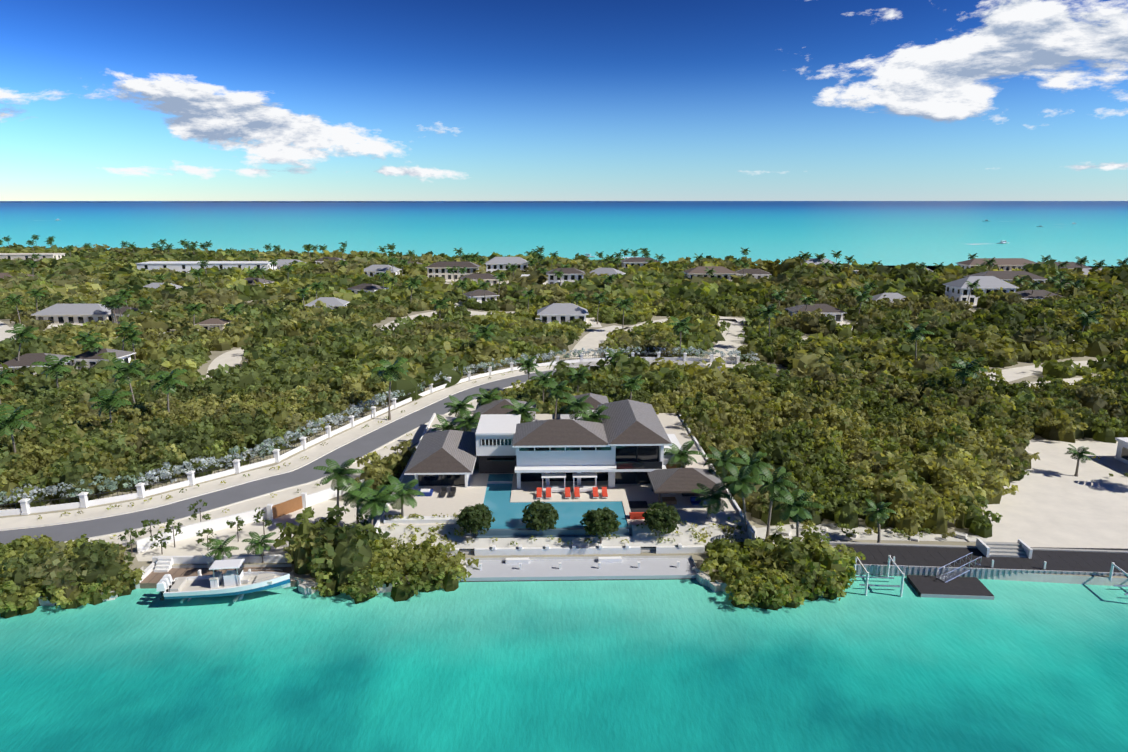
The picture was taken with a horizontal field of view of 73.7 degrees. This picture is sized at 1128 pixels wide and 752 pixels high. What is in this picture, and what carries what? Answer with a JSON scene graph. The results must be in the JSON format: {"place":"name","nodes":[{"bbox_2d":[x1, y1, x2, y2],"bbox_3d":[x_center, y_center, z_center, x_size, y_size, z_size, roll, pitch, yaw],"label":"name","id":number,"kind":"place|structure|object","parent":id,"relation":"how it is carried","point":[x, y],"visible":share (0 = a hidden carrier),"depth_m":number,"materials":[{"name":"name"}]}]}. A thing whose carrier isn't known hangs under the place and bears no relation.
{"place":"outdoors","nodes":[
{"label":"outdoors","id":0,"kind":"place"},
{"bbox_2d":[31,304,114,323],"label":"house","id":1,"kind":"structure","parent":0,"point":[70,313],"depth_m":245.88,"materials":[{"name":"grey"}]},
{"bbox_2d":[111,306,151,322],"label":"house","id":2,"kind":"structure","parent":0,"point":[122,310],"depth_m":248.49,"materials":[{"name":"grey"}]},
{"bbox_2d":[135,261,276,272],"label":"building","id":3,"kind":"structure","parent":0,"point":[183,266],"depth_m":405.79,"materials":[{"name":"white paint"}]},
{"bbox_2d":[245,277,273,285],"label":"house","id":4,"kind":"structure","parent":0,"point":[250,280],"depth_m":339.50,"materials":[{"name":"grey"}]},
{"bbox_2d":[305,297,349,309],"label":"house","id":5,"kind":"structure","parent":0,"point":[334,302],"depth_m":268.56,"materials":[{"name":"grey"}]},
{"bbox_2d":[315,257,344,263],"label":"house","id":6,"kind":"structure","parent":0,"point":[329,258],"depth_m":461.96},
{"bbox_2d":[0,362,744,549],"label":"road","id":7,"kind":"structure","parent":0,"point":[237,493],"depth_m":106.29,"materials":[{"name":"grey asphalt"}]},
{"bbox_2d":[463,289,499,302],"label":"house","id":8,"kind":"structure","parent":0,"point":[479,296],"depth_m":294.25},
{"bbox_2d":[537,303,588,322],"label":"house","id":9,"kind":"structure","parent":0,"point":[561,312],"depth_m":246.67,"materials":[{"name":"grey"}]},
{"bbox_2d":[0,201,1127,751],"bbox_3d":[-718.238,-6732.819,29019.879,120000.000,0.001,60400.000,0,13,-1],"label":"sea water","id":10,"kind":"structure","parent":0,"point":[686,665],"depth_m":70.12,"materials":[{"name":"teal liquid"}]},
{"bbox_2d":[134,554,297,602],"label":"dock","id":11,"kind":"object","parent":10,"relation":"in","point":[157,569],"visible":0.33,"depth_m":83.27,"materials":[{"name":"grey wood"}]},
{"bbox_2d":[157,546,290,599],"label":"console boat","id":12,"kind":"object","parent":10,"relation":"on","point":[237,581],"visible":1,"depth_m":77.29,"materials":[{"name":"white plastic"}]},
{"bbox_2d":[216,201,518,201],"bbox_3d":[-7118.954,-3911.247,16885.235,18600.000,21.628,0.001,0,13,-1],"label":"distant cay land","id":13,"kind":"structure","parent":10,"relation":"on","point":[302,201],"depth_m":16915.22,"materials":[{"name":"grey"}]},
{"bbox_2d":[459,556,696,582],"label":"quay","id":14,"kind":"object","parent":10,"relation":"on","point":[526,569],"visible":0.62,"depth_m":83.29,"materials":[{"name":"white paint"}]},
{"bbox_2d":[829,538,1127,599],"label":"dock","id":15,"kind":"object","parent":10,"relation":"in","point":[960,571],"visible":0.81,"depth_m":83.29,"materials":[{"name":"grey wood"}]},
{"bbox_2d":[0,265,1127,605],"bbox_3d":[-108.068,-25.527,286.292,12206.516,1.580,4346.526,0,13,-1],"label":"sandy ground","id":16,"kind":"structure","parent":0,"point":[696,559],"depth_m":93.01,"materials":[{"name":"beige sand"}]},
{"bbox_2d":[136,479,364,552],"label":"wall","id":17,"kind":"structure","parent":16,"relation":"on","point":[303,500],"depth_m":94.37,"materials":[{"name":"white paint"}]},
{"bbox_2d":[0,352,739,515],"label":"roadside wall","id":18,"kind":"structure","parent":16,"relation":"on","point":[25,508],"depth_m":115.08,"materials":[{"name":"white paint"}]},
{"bbox_2d":[0,345,759,505],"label":"silver hedge shrubs","id":19,"kind":"object","parent":16,"relation":"on","point":[112,485],"visible":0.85,"depth_m":119.62,"materials":[{"name":"green plant"}]},
{"bbox_2d":[38,360,743,544],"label":"plants","id":20,"kind":"object","parent":16,"relation":"on","point":[660,540],"visible":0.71,"depth_m":88.52,"materials":[{"name":"green plant"}]},
{"bbox_2d":[0,517,856,618],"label":"mangrove bushes","id":21,"kind":"object","parent":16,"relation":"on","point":[763,587],"visible":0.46,"depth_m":79.07,"materials":[{"name":"green plant"}]},
{"bbox_2d":[0,282,1104,387],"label":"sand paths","id":22,"kind":"structure","parent":16,"relation":"on","point":[594,339],"depth_m":210.26,"materials":[{"name":"beige sand"}]},
{"bbox_2d":[0,234,1127,452],"bbox_3d":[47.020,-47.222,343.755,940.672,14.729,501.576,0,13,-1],"label":"palm trees","id":23,"kind":"object","parent":16,"relation":"on","point":[90,340],"depth_m":229.90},
{"bbox_2d":[0,361,1127,602],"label":"scrub bush","id":24,"kind":"object","parent":16,"relation":"on","point":[932,451],"visible":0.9,"depth_m":115.89,"materials":[{"name":"green plant"}]},
{"bbox_2d":[0,285,1127,402],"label":"scrub bush","id":25,"kind":"object","parent":16,"relation":"on","point":[293,345],"visible":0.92,"depth_m":201.17,"materials":[{"name":"green plant"}]},
{"bbox_2d":[0,243,1127,306],"bbox_3d":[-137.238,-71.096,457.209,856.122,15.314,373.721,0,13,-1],"label":"scrub bush","id":26,"kind":"object","parent":16,"relation":"on","point":[97,272],"visible":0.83,"depth_m":339.01,"materials":[{"name":"green plant"}]},
{"bbox_2d":[290,523,975,595],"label":"shore boulders","id":27,"kind":"object","parent":16,"relation":"on","point":[304,587],"visible":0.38,"depth_m":83.16,"materials":[{"name":"stone"}]},
{"bbox_2d":[0,0,1127,200],"label":"sky","id":28,"kind":"structure","parent":0,"point":[101,100],"materials":[{"name":"blue"}]},
{"bbox_2d":[9,280,1127,472],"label":"house yards","id":29,"kind":"structure","parent":0,"point":[1110,460],"depth_m":119.53,"materials":[{"name":"beige sand"}]},
{"bbox_2d":[0,273,34,278],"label":"house","id":30,"kind":"structure","parent":29,"relation":"on","point":[3,274],"depth_m":360.90,"materials":[{"name":"brown"}]},
{"bbox_2d":[0,253,64,260],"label":"house","id":31,"kind":"structure","parent":29,"relation":"on","point":[23,256],"depth_m":471.83,"materials":[{"name":"grey paint"}]},
{"bbox_2d":[0,353,72,375],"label":"house","id":32,"kind":"structure","parent":29,"relation":"on","point":[27,359],"depth_m":170.35,"materials":[{"name":"grey"}]},
{"bbox_2d":[72,348,135,369],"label":"house","id":33,"kind":"structure","parent":29,"relation":"on","point":[90,358],"depth_m":177.80,"materials":[{"name":"grey"}]},
{"bbox_2d":[143,283,182,288],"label":"house","id":34,"kind":"structure","parent":29,"relation":"on","point":[154,285],"depth_m":314.39,"materials":[{"name":"grey"}]},
{"bbox_2d":[194,318,231,330],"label":"house","id":35,"kind":"structure","parent":29,"relation":"on","point":[207,324],"depth_m":226.72,"materials":[{"name":"brown"}]},
{"bbox_2d":[277,259,305,268],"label":"house","id":36,"kind":"structure","parent":29,"relation":"on","point":[281,262],"depth_m":434.03,"materials":[{"name":"grey"}]},
{"bbox_2d":[347,283,388,293],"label":"house","id":37,"kind":"structure","parent":29,"relation":"on","point":[371,288],"depth_m":315.37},
{"bbox_2d":[364,265,401,276],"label":"house","id":38,"kind":"structure","parent":29,"relation":"on","point":[371,270],"depth_m":397.79,"materials":[{"name":"grey"}]},
{"bbox_2d":[425,261,480,279],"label":"house","id":39,"kind":"structure","parent":29,"relation":"on","point":[437,269],"depth_m":383.32,"materials":[{"name":"white paint"}]},
{"bbox_2d":[460,273,498,285],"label":"house","id":40,"kind":"structure","parent":29,"relation":"on","point":[491,279],"depth_m":355.99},
{"bbox_2d":[485,257,528,272],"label":"house","id":41,"kind":"structure","parent":29,"relation":"on","point":[496,263],"depth_m":405.76,"materials":[{"name":"grey paint"}]},
{"bbox_2d":[546,268,584,285],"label":"house","id":42,"kind":"structure","parent":29,"relation":"on","point":[570,274],"depth_m":349.67,"materials":[{"name":"white paint"}]},
{"bbox_2d":[683,266,737,280],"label":"house","id":43,"kind":"structure","parent":29,"relation":"on","point":[726,273],"depth_m":351.30,"materials":[{"name":"brown"}]},
{"bbox_2d":[734,269,771,278],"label":"house","id":44,"kind":"structure","parent":29,"relation":"on","point":[757,273],"depth_m":380.44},
{"bbox_2d":[785,304,846,321],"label":"house","id":45,"kind":"structure","parent":29,"relation":"on","point":[832,311],"depth_m":250.62,"materials":[{"name":"grey"}]},
{"bbox_2d":[801,258,840,265],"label":"house","id":46,"kind":"structure","parent":29,"relation":"on","point":[815,261],"depth_m":396.16,"materials":[{"name":"grey paint"}]},
{"bbox_2d":[872,293,904,302],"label":"house","id":47,"kind":"structure","parent":29,"relation":"on","point":[891,296],"depth_m":279.56,"materials":[{"name":"grey"}]},
{"bbox_2d":[956,258,1035,270],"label":"house","id":48,"kind":"structure","parent":29,"relation":"on","point":[1007,264],"depth_m":398.28,"materials":[{"name":"brown"}]},
{"bbox_2d":[963,271,1046,282],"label":"house","id":49,"kind":"structure","parent":29,"relation":"on","point":[1008,276],"depth_m":327.10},
{"bbox_2d":[1014,290,1061,300],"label":"house","id":50,"kind":"structure","parent":29,"relation":"on","point":[1028,294],"depth_m":288.08,"materials":[{"name":"grey"}]},
{"bbox_2d":[1018,262,1090,270],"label":"house","id":51,"kind":"structure","parent":29,"relation":"on","point":[1073,265],"depth_m":378.14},
{"bbox_2d":[1115,437,1127,464],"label":"house","id":52,"kind":"structure","parent":29,"relation":"on","point":[1122,451],"depth_m":116.41,"materials":[{"name":"white paint"}]},
{"bbox_2d":[590,268,625,275],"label":"house","id":53,"kind":"structure","parent":0,"point":[599,271],"depth_m":379.81,"materials":[{"name":"grey"}]},
{"bbox_2d":[134,356,1127,560],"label":"sand lots","id":54,"kind":"structure","parent":0,"point":[1054,502],"depth_m":96.67,"materials":[{"name":"beige sand"}]},
{"bbox_2d":[130,509,365,553],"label":"small trees","id":55,"kind":"object","parent":54,"relation":"on","point":[207,535],"visible":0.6,"depth_m":87.87,"materials":[{"name":"brown plant"}]},
{"bbox_2d":[118,499,369,548],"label":"shrubs","id":56,"kind":"object","parent":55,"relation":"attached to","point":[176,527],"visible":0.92,"depth_m":87.50,"materials":[{"name":"plant"}]},
{"bbox_2d":[374,393,754,560],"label":"villa","id":57,"kind":"object","parent":54,"relation":"on","point":[502,465],"visible":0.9,"depth_m":98.39,"materials":[{"name":"white paint"}]},
{"bbox_2d":[456,405,680,538],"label":"round trees","id":58,"kind":"object","parent":57,"relation":"on","point":[545,516],"visible":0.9,"depth_m":86.65,"materials":[{"name":"green plant"}]},
{"bbox_2d":[202,349,1095,570],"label":"palm trees","id":59,"kind":"object","parent":54,"relation":"on","point":[744,475],"depth_m":90.21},
{"bbox_2d":[750,456,1127,546],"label":"shore shrubs","id":60,"kind":"object","parent":54,"relation":"on","point":[867,531],"visible":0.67,"depth_m":90.73,"materials":[{"name":"green plant"}]},
{"bbox_2d":[621,257,659,267],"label":"house","id":61,"kind":"structure","parent":0,"point":[639,261],"depth_m":415.26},
{"bbox_2d":[943,276,1018,303],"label":"house","id":62,"kind":"structure","parent":0,"point":[958,290],"depth_m":294.60,"materials":[{"name":"grey"}]},
{"bbox_2d":[1074,268,1101,274],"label":"house","id":63,"kind":"structure","parent":0,"point":[1085,270],"depth_m":373.63,"materials":[{"name":"grey paint"}]}
]}

